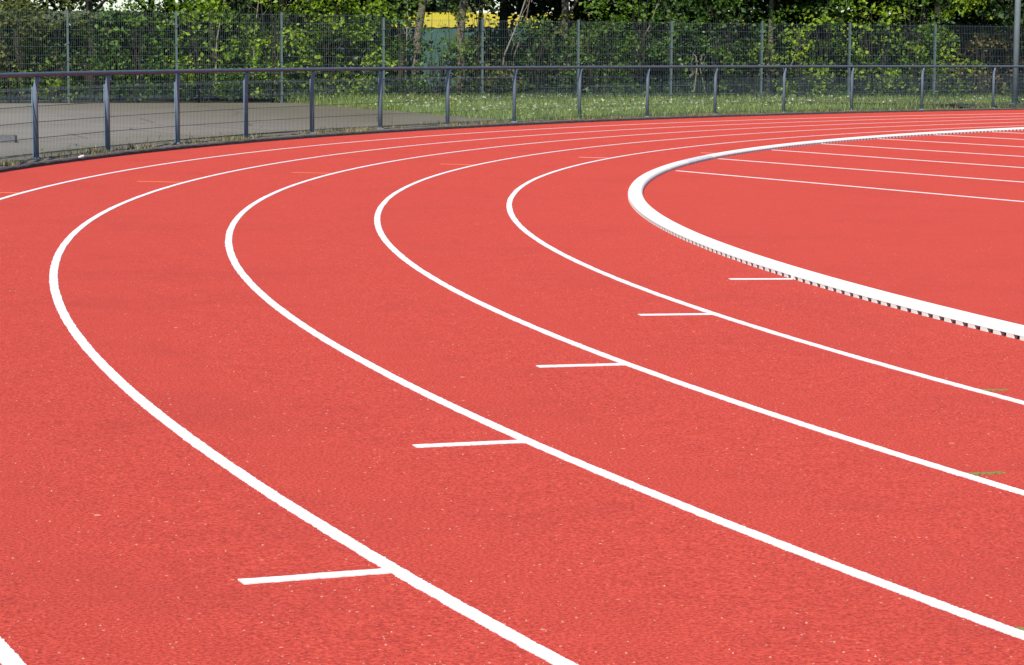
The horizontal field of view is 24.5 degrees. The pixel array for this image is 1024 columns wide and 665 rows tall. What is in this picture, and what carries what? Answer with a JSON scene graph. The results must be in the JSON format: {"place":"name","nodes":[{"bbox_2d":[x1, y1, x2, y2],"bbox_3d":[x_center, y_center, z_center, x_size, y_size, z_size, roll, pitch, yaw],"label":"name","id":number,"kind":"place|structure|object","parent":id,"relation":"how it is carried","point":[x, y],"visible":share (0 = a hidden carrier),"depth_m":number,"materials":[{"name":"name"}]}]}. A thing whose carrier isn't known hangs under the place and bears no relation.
{"place":"outdoors","nodes":[
{"label":"outdoors","id":0,"kind":"place"},
{"bbox_2d":[0,103,502,156],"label":"asphalt path","id":1,"kind":"structure","parent":0,"point":[217,118],"depth_m":44.64,"materials":[{"name":"grey asphalt"}]},
{"bbox_2d":[0,0,928,13],"label":"sky","id":2,"kind":"structure","parent":0,"point":[119,2],"materials":[{"name":"white"}]},
{"bbox_2d":[0,11,989,316],"bbox_3d":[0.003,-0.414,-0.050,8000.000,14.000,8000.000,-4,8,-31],"label":"ground","id":3,"kind":"structure","parent":0,"point":[226,99],"depth_m":58.98,"materials":[{"name":"green plant"}]},
{"bbox_2d":[0,0,49,98],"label":"shrub","id":4,"kind":"object","parent":3,"relation":"on","point":[14,48],"visible":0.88,"depth_m":55.65,"materials":[{"name":"green plant"}]},
{"bbox_2d":[0,0,69,102],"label":"shrub","id":5,"kind":"object","parent":3,"relation":"on","point":[18,12],"visible":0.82,"depth_m":55.56,"materials":[{"name":"green plant"}]},
{"bbox_2d":[9,56,83,102],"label":"shrub","id":6,"kind":"object","parent":3,"relation":"on","point":[58,83],"visible":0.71,"depth_m":55.70,"materials":[{"name":"green plant"}]},
{"bbox_2d":[0,0,111,102],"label":"shrub","id":7,"kind":"object","parent":3,"relation":"on","point":[69,23],"visible":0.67,"depth_m":56.62,"materials":[{"name":"green plant"}]},
{"bbox_2d":[52,6,156,101],"bbox_3d":[-10.077,-6.736,57.285,2.322,2.394,2.298,5,8,32],"label":"shrub","id":8,"kind":"object","parent":3,"relation":"on","point":[84,59],"visible":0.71,"depth_m":57.22,"materials":[{"name":"green plant"}]},
{"bbox_2d":[87,0,192,102],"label":"shrub","id":9,"kind":"object","parent":3,"relation":"on","point":[131,7],"visible":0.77,"depth_m":56.95,"materials":[{"name":"green plant"}]},
{"bbox_2d":[121,0,238,101],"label":"shrub","id":10,"kind":"object","parent":3,"relation":"on","point":[162,29],"visible":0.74,"depth_m":57.53,"materials":[{"name":"green plant"}]},
{"bbox_2d":[153,0,259,102],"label":"shrub","id":11,"kind":"object","parent":3,"relation":"on","point":[194,15],"visible":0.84,"depth_m":57.37,"materials":[{"name":"green plant"}]},
{"bbox_2d":[186,0,290,101],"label":"shrub","id":12,"kind":"object","parent":3,"relation":"on","point":[239,46],"visible":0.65,"depth_m":58.37,"materials":[{"name":"green plant"}]},
{"bbox_2d":[236,0,327,102],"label":"shrub","id":13,"kind":"object","parent":3,"relation":"on","point":[258,46],"visible":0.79,"depth_m":57.93,"materials":[{"name":"green plant"}]},
{"bbox_2d":[233,0,345,101],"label":"shrub","id":14,"kind":"object","parent":3,"relation":"on","point":[294,37],"visible":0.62,"depth_m":59.03,"materials":[{"name":"green plant"}]},
{"bbox_2d":[276,0,391,97],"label":"shrub","id":15,"kind":"object","parent":3,"relation":"on","point":[326,76],"visible":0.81,"depth_m":58.56,"materials":[{"name":"green plant"}]},
{"bbox_2d":[313,0,403,99],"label":"shrub","id":16,"kind":"object","parent":3,"relation":"on","point":[351,84],"visible":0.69,"depth_m":59.27,"materials":[{"name":"green plant"}]},
{"bbox_2d":[443,0,507,98],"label":"shrub","id":17,"kind":"object","parent":3,"relation":"on","point":[478,43],"visible":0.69,"depth_m":60.48,"materials":[{"name":"green plant"}]},
{"bbox_2d":[0,108,1005,166],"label":"gravel strip","id":18,"kind":"object","parent":3,"relation":"on","point":[22,159],"visible":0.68,"depth_m":37.66,"materials":[{"name":"grey gravel"}]},
{"bbox_2d":[0,106,1021,165],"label":"weeds","id":19,"kind":"object","parent":18,"relation":"on","point":[94,151],"visible":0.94,"depth_m":39.26,"materials":[{"name":"green plant"}]},
{"bbox_2d":[0,65,1023,159],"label":"spectator railing","id":20,"kind":"object","parent":18,"relation":"on","point":[34,122],"visible":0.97,"depth_m":40.91,"materials":[{"name":"grey metal"}]},
{"bbox_2d":[490,15,589,97],"bbox_3d":[0.834,-7.080,61.163,2.349,2.290,2.233,-4,8,-31],"label":"shrub","id":21,"kind":"object","parent":3,"relation":"on","point":[533,49],"visible":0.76,"depth_m":61.03,"materials":[{"name":"green plant"}]},
{"bbox_2d":[522,13,609,97],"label":"shrub","id":22,"kind":"object","parent":3,"relation":"on","point":[570,47],"visible":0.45,"depth_m":61.99,"materials":[{"name":"green plant"}]},
{"bbox_2d":[562,0,651,96],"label":"shrub","id":23,"kind":"object","parent":3,"relation":"on","point":[596,12],"visible":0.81,"depth_m":61.15,"materials":[{"name":"green plant"}]},
{"bbox_2d":[617,0,730,96],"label":"shrub","id":24,"kind":"object","parent":3,"relation":"on","point":[660,17],"visible":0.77,"depth_m":62.24,"materials":[{"name":"green plant"}]},
{"bbox_2d":[667,0,785,98],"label":"shrub","id":25,"kind":"object","parent":3,"relation":"on","point":[721,47],"visible":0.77,"depth_m":62.37,"materials":[{"name":"green plant"}]},
{"bbox_2d":[719,42,781,97],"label":"shrub","id":26,"kind":"object","parent":3,"relation":"on","point":[766,56],"visible":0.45,"depth_m":64.50,"materials":[{"name":"green plant"}]},
{"bbox_2d":[755,7,857,97],"bbox_3d":[7.849,-7.385,62.892,2.418,2.568,2.249,-4,8,-31],"label":"shrub","id":27,"kind":"object","parent":3,"relation":"on","point":[796,43],"visible":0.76,"depth_m":62.80,"materials":[{"name":"green plant"}]},
{"bbox_2d":[771,0,883,98],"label":"shrub","id":28,"kind":"object","parent":3,"relation":"on","point":[848,4],"visible":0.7,"depth_m":63.70,"materials":[{"name":"green plant"}]},
{"bbox_2d":[828,0,927,97],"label":"shrub","id":29,"kind":"object","parent":3,"relation":"on","point":[881,78],"visible":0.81,"depth_m":63.78,"materials":[{"name":"green plant"}]},
{"bbox_2d":[872,0,959,96],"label":"shrub","id":30,"kind":"object","parent":3,"relation":"on","point":[927,33],"visible":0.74,"depth_m":64.79,"materials":[{"name":"green plant"}]},
{"bbox_2d":[918,30,986,97],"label":"shrub","id":31,"kind":"object","parent":3,"relation":"on","point":[953,57],"visible":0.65,"depth_m":64.52,"materials":[{"name":"green plant"}]},
{"bbox_2d":[938,0,1011,96],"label":"tree","id":32,"kind":"object","parent":3,"relation":"on","point":[966,3],"visible":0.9,"depth_m":65.39,"materials":[{"name":"green plant"}]},
{"bbox_2d":[938,31,1023,98],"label":"shrub","id":33,"kind":"object","parent":3,"relation":"on","point":[989,41],"visible":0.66,"depth_m":65.51,"materials":[{"name":"green plant"}]},
{"bbox_2d":[0,110,1023,664],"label":"running track","id":34,"kind":"structure","parent":0,"point":[164,342],"depth_m":9.35,"materials":[{"name":"red rubber"}]},
{"bbox_2d":[238,568,390,583],"bbox_3d":[-0.549,0.681,6.572,0.430,0.010,0.061,-3,7,-23],"label":"start mark","id":35,"kind":"object","parent":34,"relation":"on","point":[298,577],"visible":1,"depth_m":6.57,"materials":[{"name":"white paint"}]},
{"bbox_2d":[412,440,524,447],"bbox_3d":[-0.162,0.419,8.870,0.430,0.010,0.062,-2,7,-21],"label":"start mark","id":36,"kind":"object","parent":34,"relation":"on","point":[465,443],"visible":1,"depth_m":8.86,"materials":[{"name":"white paint"}]},
{"bbox_2d":[0,108,1023,172],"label":"track edging","id":37,"kind":"object","parent":34,"relation":"on","point":[60,161],"visible":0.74,"depth_m":40.42,"materials":[{"name":"stone"}]},
{"bbox_2d":[0,113,1023,664],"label":"lane line","id":38,"kind":"object","parent":34,"relation":"on","point":[8,655],"visible":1,"depth_m":24.82,"materials":[{"name":"white paint"}]},
{"bbox_2d":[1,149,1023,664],"bbox_3d":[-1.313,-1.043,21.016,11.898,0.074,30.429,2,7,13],"label":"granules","id":39,"kind":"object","parent":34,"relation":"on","point":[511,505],"visible":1,"depth_m":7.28,"materials":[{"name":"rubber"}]},
{"bbox_2d":[49,116,1005,664],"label":"lane line","id":40,"kind":"object","parent":34,"relation":"on","point":[485,620],"visible":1,"depth_m":7.92,"materials":[{"name":"white paint"}]},
{"bbox_2d":[225,119,1023,639],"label":"lane line","id":41,"kind":"object","parent":34,"relation":"on","point":[851,571],"visible":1,"depth_m":8.35,"materials":[{"name":"white paint"}]},
{"bbox_2d":[374,122,1023,495],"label":"lane line","id":42,"kind":"object","parent":34,"relation":"on","point":[384,238],"visible":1,"depth_m":11.10,"materials":[{"name":"white paint"}]},
{"bbox_2d":[506,125,1023,404],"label":"lane line","id":43,"kind":"object","parent":34,"relation":"on","point":[511,214],"visible":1,"depth_m":13.97,"materials":[{"name":"white paint"}]},
{"bbox_2d":[2,87,1023,121],"bbox_3d":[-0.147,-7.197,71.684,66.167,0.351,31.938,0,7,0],"label":"forest floor","id":44,"kind":"structure","parent":0,"point":[897,102],"depth_m":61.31,"materials":[{"name":"green plant"}]},
{"bbox_2d":[0,0,47,97],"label":"tree","id":45,"kind":"object","parent":44,"relation":"on","point":[17,57],"visible":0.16,"depth_m":61.86,"materials":[{"name":"green plant"}]},
{"bbox_2d":[0,13,71,93],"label":"shrub","id":46,"kind":"object","parent":44,"relation":"on","point":[28,38],"visible":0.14,"depth_m":62.97,"materials":[{"name":"green plant"}]},
{"bbox_2d":[24,14,141,97],"bbox_3d":[-11.454,-7.314,63.028,3.308,2.398,2.284,-4,8,-33],"label":"shrub","id":47,"kind":"object","parent":44,"relation":"on","point":[70,38],"visible":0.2,"depth_m":62.81,"materials":[{"name":"green plant"}]},
{"bbox_2d":[24,20,147,92],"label":"shrub","id":48,"kind":"object","parent":44,"relation":"on","point":[72,47],"visible":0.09,"depth_m":65.25,"materials":[{"name":"green plant"}]},
{"bbox_2d":[57,0,115,98],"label":"tree","id":49,"kind":"object","parent":44,"relation":"on","point":[88,5],"visible":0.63,"depth_m":61.26,"materials":[{"name":"brown plant"}]},
{"bbox_2d":[60,11,185,94],"bbox_3d":[-10.209,-7.385,63.245,2.383,2.502,3.452,7,9,43],"label":"shrub","id":50,"kind":"object","parent":44,"relation":"on","point":[125,40],"visible":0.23,"depth_m":62.83,"materials":[{"name":"green plant"}]},
{"bbox_2d":[60,11,217,91],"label":"shrub","id":51,"kind":"object","parent":44,"relation":"on","point":[119,13],"visible":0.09,"depth_m":65.57,"materials":[{"name":"green plant"}]},
{"bbox_2d":[111,23,207,98],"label":"shrub","id":52,"kind":"object","parent":44,"relation":"on","point":[159,50],"visible":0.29,"depth_m":62.79,"materials":[{"name":"green plant"}]},
{"bbox_2d":[154,26,251,98],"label":"shrub","id":53,"kind":"object","parent":44,"relation":"on","point":[205,49],"visible":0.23,"depth_m":62.87,"materials":[{"name":"green plant"}]},
{"bbox_2d":[208,0,285,97],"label":"tree","id":54,"kind":"object","parent":44,"relation":"on","point":[230,3],"visible":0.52,"depth_m":62.80,"materials":[{"name":"green plant"}]},
{"bbox_2d":[197,0,305,74],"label":"tree","id":55,"kind":"object","parent":44,"relation":"on","point":[264,9],"visible":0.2,"depth_m":66.92,"materials":[{"name":"green plant"}]},
{"bbox_2d":[195,32,309,95],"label":"shrub","id":56,"kind":"object","parent":44,"relation":"on","point":[234,33],"visible":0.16,"depth_m":63.28,"materials":[{"name":"green plant"}]},
{"bbox_2d":[224,12,377,95],"bbox_3d":[-5.764,-7.432,63.790,4.455,2.523,3.053,3,7,18],"label":"shrub","id":57,"kind":"object","parent":44,"relation":"on","point":[355,58],"visible":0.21,"depth_m":63.25,"materials":[{"name":"green plant"}]},
{"bbox_2d":[252,0,365,75],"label":"tree","id":58,"kind":"object","parent":44,"relation":"on","point":[292,16],"visible":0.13,"depth_m":66.61,"materials":[{"name":"green plant"}]},
{"bbox_2d":[289,4,414,94],"bbox_3d":[-4.079,-7.548,63.929,2.610,2.740,3.781,5,8,34],"label":"shrub","id":59,"kind":"object","parent":44,"relation":"on","point":[335,45],"visible":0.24,"depth_m":63.33,"materials":[{"name":"green plant"}]},
{"bbox_2d":[291,0,418,77],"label":"tree","id":60,"kind":"object","parent":44,"relation":"on","point":[361,4],"visible":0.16,"depth_m":67.86,"materials":[{"name":"green plant"}]},
{"bbox_2d":[295,22,428,92],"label":"shrub","id":61,"kind":"object","parent":44,"relation":"on","point":[379,43],"visible":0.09,"depth_m":66.63,"materials":[{"name":"green plant"}]},
{"bbox_2d":[358,4,434,91],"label":"shrub","id":62,"kind":"object","parent":44,"relation":"on","point":[410,61],"visible":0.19,"depth_m":65.46,"materials":[{"name":"green plant"}]},
{"bbox_2d":[352,0,441,99],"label":"shrub","id":63,"kind":"object","parent":44,"relation":"on","point":[395,47],"visible":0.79,"depth_m":60.12,"materials":[{"name":"green plant"}]},
{"bbox_2d":[408,0,430,94],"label":"tree","id":64,"kind":"object","parent":44,"relation":"on","point":[416,37],"visible":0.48,"depth_m":61.85,"materials":[{"name":"brown plant"}]},
{"bbox_2d":[366,0,474,95],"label":"tree","id":65,"kind":"object","parent":44,"relation":"on","point":[401,59],"visible":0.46,"depth_m":64.12,"materials":[{"name":"green plant"}]},
{"bbox_2d":[403,0,458,97],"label":"tree","id":66,"kind":"object","parent":44,"relation":"on","point":[442,7],"visible":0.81,"depth_m":60.92,"materials":[{"name":"green plant"}]},
{"bbox_2d":[391,33,480,97],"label":"shrub","id":67,"kind":"object","parent":44,"relation":"on","point":[443,54],"visible":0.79,"depth_m":60.00,"materials":[{"name":"green plant"}]},
{"bbox_2d":[452,0,469,97],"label":"tree","id":68,"kind":"object","parent":44,"relation":"on","point":[462,5],"visible":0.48,"depth_m":62.03,"materials":[{"name":"brown plant"}]},
{"bbox_2d":[455,22,526,91],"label":"shrub","id":69,"kind":"object","parent":44,"relation":"on","point":[500,31],"visible":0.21,"depth_m":65.50,"materials":[{"name":"green plant"}]},
{"bbox_2d":[472,0,513,92],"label":"tree","id":70,"kind":"object","parent":44,"relation":"on","point":[503,15],"visible":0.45,"depth_m":66.56,"materials":[{"name":"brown plant"}]},
{"bbox_2d":[449,32,546,96],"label":"shrub","id":71,"kind":"object","parent":44,"relation":"on","point":[502,41],"visible":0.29,"depth_m":63.77,"materials":[{"name":"green plant"}]},
{"bbox_2d":[465,47,533,97],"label":"shrub","id":72,"kind":"object","parent":44,"relation":"on","point":[500,74],"visible":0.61,"depth_m":60.44,"materials":[{"name":"green plant"}]},
{"bbox_2d":[0,10,1023,102],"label":"fence","id":73,"kind":"object","parent":44,"relation":"on","point":[670,46],"visible":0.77,"depth_m":59.13,"materials":[{"name":"metal"}]},
{"bbox_2d":[0,66,1023,102],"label":"undergrowth","id":74,"kind":"object","parent":44,"relation":"on","point":[470,81],"visible":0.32,"depth_m":60.97,"materials":[{"name":"green plant"}]},
{"bbox_2d":[490,38,596,96],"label":"shrub","id":75,"kind":"object","parent":44,"relation":"on","point":[547,48],"visible":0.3,"depth_m":63.71,"materials":[{"name":"green plant"}]},
{"bbox_2d":[489,0,619,82],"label":"tree","id":76,"kind":"object","parent":44,"relation":"on","point":[540,8],"visible":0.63,"depth_m":67.47,"materials":[{"name":"green plant"}]},
{"bbox_2d":[560,0,589,91],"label":"tree","id":77,"kind":"object","parent":44,"relation":"on","point":[565,8],"visible":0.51,"depth_m":64.20,"materials":[{"name":"brown plant"}]},
{"bbox_2d":[523,14,638,95],"bbox_3d":[1.901,-7.431,64.335,2.367,2.485,3.429,-4,8,-30],"label":"shrub","id":78,"kind":"object","parent":44,"relation":"on","point":[598,38],"visible":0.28,"depth_m":63.83,"materials":[{"name":"green plant"}]},
{"bbox_2d":[525,2,661,92],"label":"shrub","id":79,"kind":"object","parent":44,"relation":"on","point":[604,18],"visible":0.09,"depth_m":66.94,"materials":[{"name":"green plant"}]},
{"bbox_2d":[571,32,684,95],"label":"shrub","id":80,"kind":"object","parent":44,"relation":"on","point":[646,54],"visible":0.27,"depth_m":64.65,"materials":[{"name":"green plant"}]},
{"bbox_2d":[598,0,681,98],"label":"shrub","id":81,"kind":"object","parent":44,"relation":"on","point":[628,61],"visible":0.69,"depth_m":61.84,"materials":[{"name":"green plant"}]},
{"bbox_2d":[584,24,699,94],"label":"shrub","id":82,"kind":"object","parent":44,"relation":"on","point":[627,33],"visible":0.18,"depth_m":65.57,"materials":[{"name":"green plant"}]},
{"bbox_2d":[595,0,703,85],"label":"tree","id":83,"kind":"object","parent":44,"relation":"on","point":[632,13],"visible":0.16,"depth_m":66.34,"materials":[{"name":"green plant"}]},
{"bbox_2d":[303,92,1023,117],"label":"wildflowers","id":84,"kind":"object","parent":44,"relation":"on","point":[534,106],"visible":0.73,"depth_m":55.22,"materials":[{"name":"green plant"}]},
{"bbox_2d":[645,36,724,96],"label":"shrub","id":85,"kind":"object","parent":44,"relation":"on","point":[691,47],"visible":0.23,"depth_m":64.84,"materials":[{"name":"green plant"}]},
{"bbox_2d":[646,0,758,83],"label":"tree","id":86,"kind":"object","parent":44,"relation":"on","point":[706,24],"visible":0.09,"depth_m":68.21,"materials":[{"name":"green plant"}]},
{"bbox_2d":[638,0,780,95],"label":"tree","id":87,"kind":"object","parent":44,"relation":"on","point":[697,6],"visible":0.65,"depth_m":64.87,"materials":[{"name":"green plant"}]},
{"bbox_2d":[651,0,790,95],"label":"shrub","id":88,"kind":"object","parent":44,"relation":"on","point":[738,22],"visible":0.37,"depth_m":65.04,"materials":[{"name":"green plant"}]},
{"bbox_2d":[730,30,816,96],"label":"shrub","id":89,"kind":"object","parent":44,"relation":"on","point":[779,41],"visible":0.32,"depth_m":65.47,"materials":[{"name":"green plant"}]},
{"bbox_2d":[743,0,853,94],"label":"tree","id":90,"kind":"object","parent":44,"relation":"on","point":[812,3],"visible":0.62,"depth_m":65.65,"materials":[{"name":"green plant"}]},
{"bbox_2d":[756,34,874,95],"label":"shrub","id":91,"kind":"object","parent":44,"relation":"on","point":[838,76],"visible":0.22,"depth_m":66.83,"materials":[{"name":"green plant"}]},
{"bbox_2d":[784,0,924,97],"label":"tree","id":92,"kind":"object","parent":44,"relation":"on","point":[862,11],"visible":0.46,"depth_m":66.58,"materials":[{"name":"green plant"}]},
{"bbox_2d":[810,22,902,97],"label":"shrub","id":93,"kind":"object","parent":44,"relation":"on","point":[831,54],"visible":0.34,"depth_m":66.22,"materials":[{"name":"green plant"}]},
{"bbox_2d":[866,21,977,97],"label":"shrub","id":94,"kind":"object","parent":44,"relation":"on","point":[920,69],"visible":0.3,"depth_m":67.03,"materials":[{"name":"green plant"}]},
{"bbox_2d":[867,0,983,72],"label":"tree","id":95,"kind":"object","parent":44,"relation":"on","point":[931,5],"visible":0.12,"depth_m":69.63,"materials":[{"name":"green plant"}]},
{"bbox_2d":[877,0,1008,96],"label":"tree","id":96,"kind":"object","parent":44,"relation":"on","point":[940,4],"visible":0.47,"depth_m":67.02,"materials":[{"name":"green plant"}]},
{"bbox_2d":[894,12,1007,95],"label":"shrub","id":97,"kind":"object","parent":44,"relation":"on","point":[961,31],"visible":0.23,"depth_m":67.86,"materials":[{"name":"green plant"}]},
{"bbox_2d":[905,19,1006,91],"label":"shrub","id":98,"kind":"object","parent":44,"relation":"on","point":[991,28],"visible":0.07,"depth_m":70.53,"materials":[{"name":"green plant"}]},
{"bbox_2d":[944,0,1023,99],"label":"tree","id":99,"kind":"object","parent":44,"relation":"on","point":[1007,13],"visible":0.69,"depth_m":65.27,"materials":[{"name":"green plant"}]},
{"bbox_2d":[960,25,1023,96],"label":"shrub","id":100,"kind":"object","parent":44,"relation":"on","point":[998,87],"visible":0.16,"depth_m":68.56,"materials":[{"name":"green plant"}]},
{"bbox_2d":[1008,0,1020,103],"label":"lamp mast","id":101,"kind":"object","parent":44,"relation":"on","point":[1016,41],"visible":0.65,"depth_m":60.93,"materials":[{"name":"grey metal"}]},
{"bbox_2d":[12,25,1021,86],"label":"wheat field","id":102,"kind":"structure","parent":0,"point":[427,35],"depth_m":192.79,"materials":[{"name":"plant"}]},
{"bbox_2d":[392,12,835,28],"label":"rapeseed field","id":103,"kind":"structure","parent":0,"point":[449,21],"depth_m":376.61,"materials":[{"name":"yellow plant"}]},
{"bbox_2d":[638,130,1023,340],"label":"infield surface","id":104,"kind":"object","parent":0,"point":[979,242],"visible":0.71,"depth_m":22.48,"materials":[{"name":"red rubber"}]},
{"bbox_2d":[628,127,1023,340],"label":"track kerb","id":105,"kind":"structure","parent":104,"relation":"on","point":[641,206],"depth_m":16.72,"materials":[{"name":"white plastic"}]},
{"bbox_2d":[682,171,1023,201],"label":"infield line","id":106,"kind":"object","parent":104,"relation":"on","point":[857,186],"visible":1,"depth_m":26.47,"materials":[{"name":"white paint"}]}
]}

